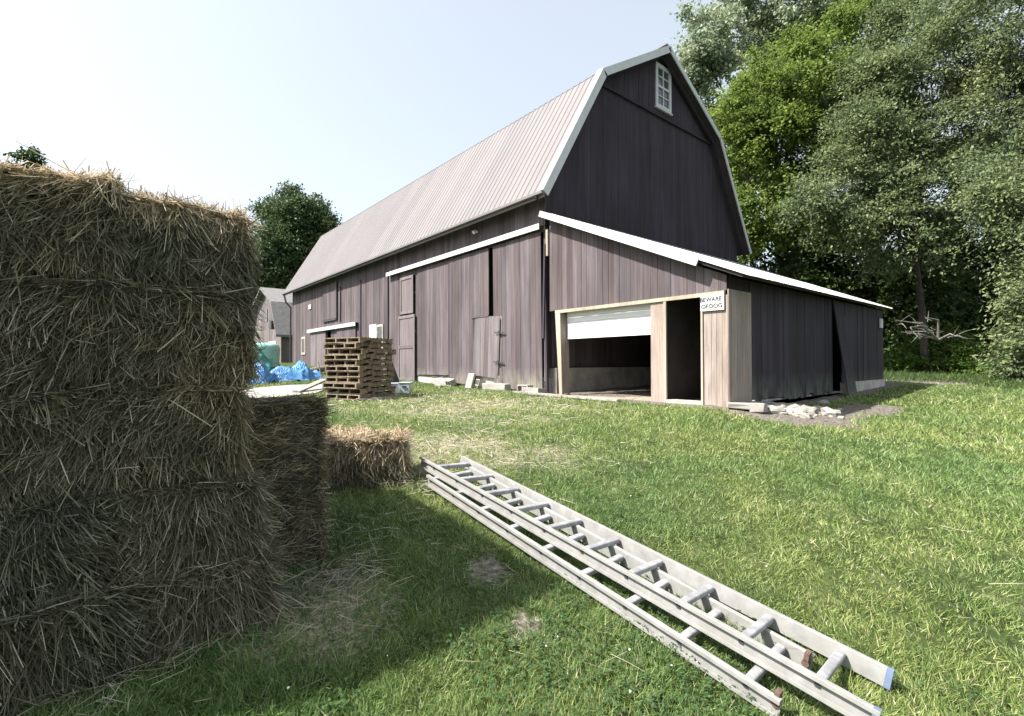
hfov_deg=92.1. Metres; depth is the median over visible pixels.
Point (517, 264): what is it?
sliding door
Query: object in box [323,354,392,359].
pallet
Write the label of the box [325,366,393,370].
pallet
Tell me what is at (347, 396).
pallet
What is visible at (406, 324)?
side door
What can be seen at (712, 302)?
warning sign
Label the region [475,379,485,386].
concrete block
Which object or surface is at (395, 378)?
leaning board
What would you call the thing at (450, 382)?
concrete block
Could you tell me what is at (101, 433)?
hay bale
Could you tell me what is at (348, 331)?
sliding door
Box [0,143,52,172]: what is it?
tree
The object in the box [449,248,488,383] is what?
sliding door
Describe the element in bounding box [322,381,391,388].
pallet
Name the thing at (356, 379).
pallet
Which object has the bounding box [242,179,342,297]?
tree
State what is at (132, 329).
hay bale
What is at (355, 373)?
pallet
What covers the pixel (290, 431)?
hay bale
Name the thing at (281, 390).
concrete pad
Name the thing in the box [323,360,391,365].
pallet
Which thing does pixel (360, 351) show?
pallet
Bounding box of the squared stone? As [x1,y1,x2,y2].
[749,403,767,412]
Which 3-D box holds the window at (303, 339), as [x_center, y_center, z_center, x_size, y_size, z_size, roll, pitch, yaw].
[-11.218,-0.662,26.545,0.030,0.950,0.700,0,-1,-40]
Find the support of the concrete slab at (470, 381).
on the ground at (860, 410)
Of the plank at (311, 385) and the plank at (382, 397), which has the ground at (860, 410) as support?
the plank at (382, 397)
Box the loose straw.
[2,386,1021,715]
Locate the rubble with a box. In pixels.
[752,400,843,418]
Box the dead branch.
[895,312,969,342]
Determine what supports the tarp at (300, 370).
on the ground at (860, 410)
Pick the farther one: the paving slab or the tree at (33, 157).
the tree at (33, 157)
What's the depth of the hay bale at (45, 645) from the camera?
1.82 m
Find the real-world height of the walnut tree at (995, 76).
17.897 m
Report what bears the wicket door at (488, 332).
in the barn at (590, 233)
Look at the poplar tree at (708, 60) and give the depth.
37.64 m
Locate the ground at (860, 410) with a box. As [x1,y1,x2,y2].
[14,364,1023,715]
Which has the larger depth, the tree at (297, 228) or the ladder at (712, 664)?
the tree at (297, 228)
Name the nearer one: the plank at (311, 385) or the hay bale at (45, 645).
the hay bale at (45, 645)
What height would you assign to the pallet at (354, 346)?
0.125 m
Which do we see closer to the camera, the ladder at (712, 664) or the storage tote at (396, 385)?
the ladder at (712, 664)
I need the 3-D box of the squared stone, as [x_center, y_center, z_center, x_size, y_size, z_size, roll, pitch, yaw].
[4.110,0.828,8.220,0.242,0.163,0.308,-1,-4,39]
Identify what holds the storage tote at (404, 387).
on the ground at (860, 410)
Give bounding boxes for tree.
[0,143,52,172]
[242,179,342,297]
[666,0,868,263]
[706,0,926,277]
[737,170,1014,366]
[765,0,1023,373]
[809,89,1022,354]
[890,0,1023,293]
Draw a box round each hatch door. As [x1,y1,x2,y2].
[322,281,336,321]
[400,275,413,314]
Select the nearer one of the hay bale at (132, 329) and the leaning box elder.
the hay bale at (132, 329)
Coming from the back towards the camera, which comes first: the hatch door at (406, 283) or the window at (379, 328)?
the window at (379, 328)
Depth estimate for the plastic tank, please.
20.23 m
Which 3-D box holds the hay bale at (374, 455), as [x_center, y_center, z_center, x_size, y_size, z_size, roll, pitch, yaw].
[-1.179,0.887,4.160,0.895,0.676,0.777,0,-1,-4]
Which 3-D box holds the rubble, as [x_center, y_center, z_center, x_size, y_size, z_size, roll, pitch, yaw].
[5.422,0.935,9.002,2.680,0.282,1.669,0,-1,-19]
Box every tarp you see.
[245,360,324,383]
[255,354,279,371]
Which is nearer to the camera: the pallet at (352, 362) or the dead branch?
the pallet at (352, 362)
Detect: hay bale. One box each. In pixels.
[0,140,142,297]
[0,264,284,428]
[0,371,265,546]
[0,478,163,630]
[0,547,175,715]
[69,520,311,682]
[88,183,273,301]
[103,458,291,614]
[243,388,345,569]
[320,420,368,472]
[320,423,423,493]
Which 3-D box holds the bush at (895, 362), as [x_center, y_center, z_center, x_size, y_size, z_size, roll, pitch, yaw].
[18.294,0.298,22.892,3.735,2.794,2.991,0,-1,-40]
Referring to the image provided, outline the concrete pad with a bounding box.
[244,384,325,397]
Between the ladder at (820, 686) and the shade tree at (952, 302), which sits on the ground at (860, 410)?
the shade tree at (952, 302)
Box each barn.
[251,287,292,362]
[281,43,891,406]
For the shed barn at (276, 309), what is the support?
on the ground at (860, 410)
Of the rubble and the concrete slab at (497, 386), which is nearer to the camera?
the rubble
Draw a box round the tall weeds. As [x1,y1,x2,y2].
[883,368,1023,389]
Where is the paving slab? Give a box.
[727,402,750,409]
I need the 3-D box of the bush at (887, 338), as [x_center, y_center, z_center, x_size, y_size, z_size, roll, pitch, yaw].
[19.470,-0.443,25.971,3.692,4.397,3.432,0,-1,-15]
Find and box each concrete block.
[445,378,456,386]
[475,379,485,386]
[517,385,532,390]
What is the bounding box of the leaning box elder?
[939,146,1023,382]
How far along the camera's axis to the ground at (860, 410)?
3.04 m
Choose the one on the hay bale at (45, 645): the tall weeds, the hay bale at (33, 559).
the hay bale at (33, 559)
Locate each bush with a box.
[883,311,916,353]
[883,336,951,373]
[894,319,992,372]
[938,341,1023,375]
[971,350,1023,379]
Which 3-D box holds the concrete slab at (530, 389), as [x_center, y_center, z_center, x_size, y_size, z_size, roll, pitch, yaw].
[0.533,0.790,11.917,0.530,0.141,0.322,-1,-7,45]
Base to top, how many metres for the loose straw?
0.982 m
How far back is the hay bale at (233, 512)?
2.16 m
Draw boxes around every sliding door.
[311,331,325,366]
[337,326,355,337]
[418,261,448,374]
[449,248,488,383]
[493,231,542,388]
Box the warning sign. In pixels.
[700,293,723,311]
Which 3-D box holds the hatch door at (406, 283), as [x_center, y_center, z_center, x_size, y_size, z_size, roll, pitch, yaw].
[-3.729,-2.226,17.459,0.036,1.320,0.980,0,-1,-40]
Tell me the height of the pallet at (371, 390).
0.125 m
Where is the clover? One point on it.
(592, 677)
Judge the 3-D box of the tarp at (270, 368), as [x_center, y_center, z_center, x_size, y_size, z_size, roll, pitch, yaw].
[-10.151,0.641,20.548,0.620,2.027,2.066,3,11,-11]
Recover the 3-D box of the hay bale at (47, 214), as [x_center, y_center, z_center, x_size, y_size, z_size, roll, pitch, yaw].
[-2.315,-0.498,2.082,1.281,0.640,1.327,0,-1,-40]
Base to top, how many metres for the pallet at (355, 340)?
0.125 m
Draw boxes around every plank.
[292,379,324,392]
[355,396,392,399]
[512,391,620,401]
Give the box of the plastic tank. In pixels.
[254,343,279,366]
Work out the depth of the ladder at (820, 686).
2.53 m
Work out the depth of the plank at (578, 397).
10.44 m
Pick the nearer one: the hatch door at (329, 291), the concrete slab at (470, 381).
the concrete slab at (470, 381)
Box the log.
[310,366,324,371]
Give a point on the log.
(322, 368)
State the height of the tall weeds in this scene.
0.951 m
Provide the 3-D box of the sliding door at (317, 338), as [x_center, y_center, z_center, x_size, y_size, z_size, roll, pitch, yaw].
[-9.700,-0.362,24.683,0.033,1.900,2.194,0,-1,-40]
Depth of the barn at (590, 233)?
13.56 m
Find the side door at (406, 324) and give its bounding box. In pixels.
[398,314,414,380]
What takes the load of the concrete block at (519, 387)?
on the ground at (860, 410)
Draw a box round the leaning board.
[387,362,399,382]
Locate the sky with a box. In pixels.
[0,0,1023,277]
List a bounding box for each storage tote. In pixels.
[391,383,398,392]
[398,382,413,393]
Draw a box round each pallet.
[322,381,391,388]
[323,343,391,348]
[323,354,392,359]
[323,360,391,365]
[324,337,392,343]
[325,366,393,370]
[325,376,393,382]
[325,392,393,399]
[326,371,394,376]
[326,387,394,394]
[328,348,395,354]
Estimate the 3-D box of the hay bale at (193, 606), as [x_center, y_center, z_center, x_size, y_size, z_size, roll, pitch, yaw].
[-1.651,1.158,2.580,0.980,0.942,1.455,0,-1,-40]
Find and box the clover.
[0,423,1023,715]
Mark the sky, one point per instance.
(353, 102)
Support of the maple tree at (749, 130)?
on the ground at (860, 410)
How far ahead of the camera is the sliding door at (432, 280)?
16.06 m
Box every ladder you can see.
[418,456,894,715]
[425,466,814,715]
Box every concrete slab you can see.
[431,380,444,385]
[465,373,475,388]
[480,383,510,390]
[522,387,545,392]
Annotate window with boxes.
[301,337,305,354]
[376,324,383,348]
[654,61,672,115]
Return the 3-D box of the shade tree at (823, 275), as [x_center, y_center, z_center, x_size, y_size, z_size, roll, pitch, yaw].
[18.916,-4.663,27.471,14.128,14.115,9.802,0,-1,9]
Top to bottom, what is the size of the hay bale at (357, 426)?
0.630 m
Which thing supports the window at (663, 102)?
in the barn at (590, 233)
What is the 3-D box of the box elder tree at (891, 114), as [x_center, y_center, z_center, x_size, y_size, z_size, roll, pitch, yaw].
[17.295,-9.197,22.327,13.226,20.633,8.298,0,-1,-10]
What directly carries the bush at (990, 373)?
on the ground at (860, 410)
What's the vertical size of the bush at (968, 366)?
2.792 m
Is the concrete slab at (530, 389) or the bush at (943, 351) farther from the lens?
the bush at (943, 351)
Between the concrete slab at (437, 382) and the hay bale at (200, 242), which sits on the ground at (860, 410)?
the concrete slab at (437, 382)
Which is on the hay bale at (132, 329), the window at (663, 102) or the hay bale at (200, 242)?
the hay bale at (200, 242)
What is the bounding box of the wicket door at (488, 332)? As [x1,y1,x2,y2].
[473,316,503,378]

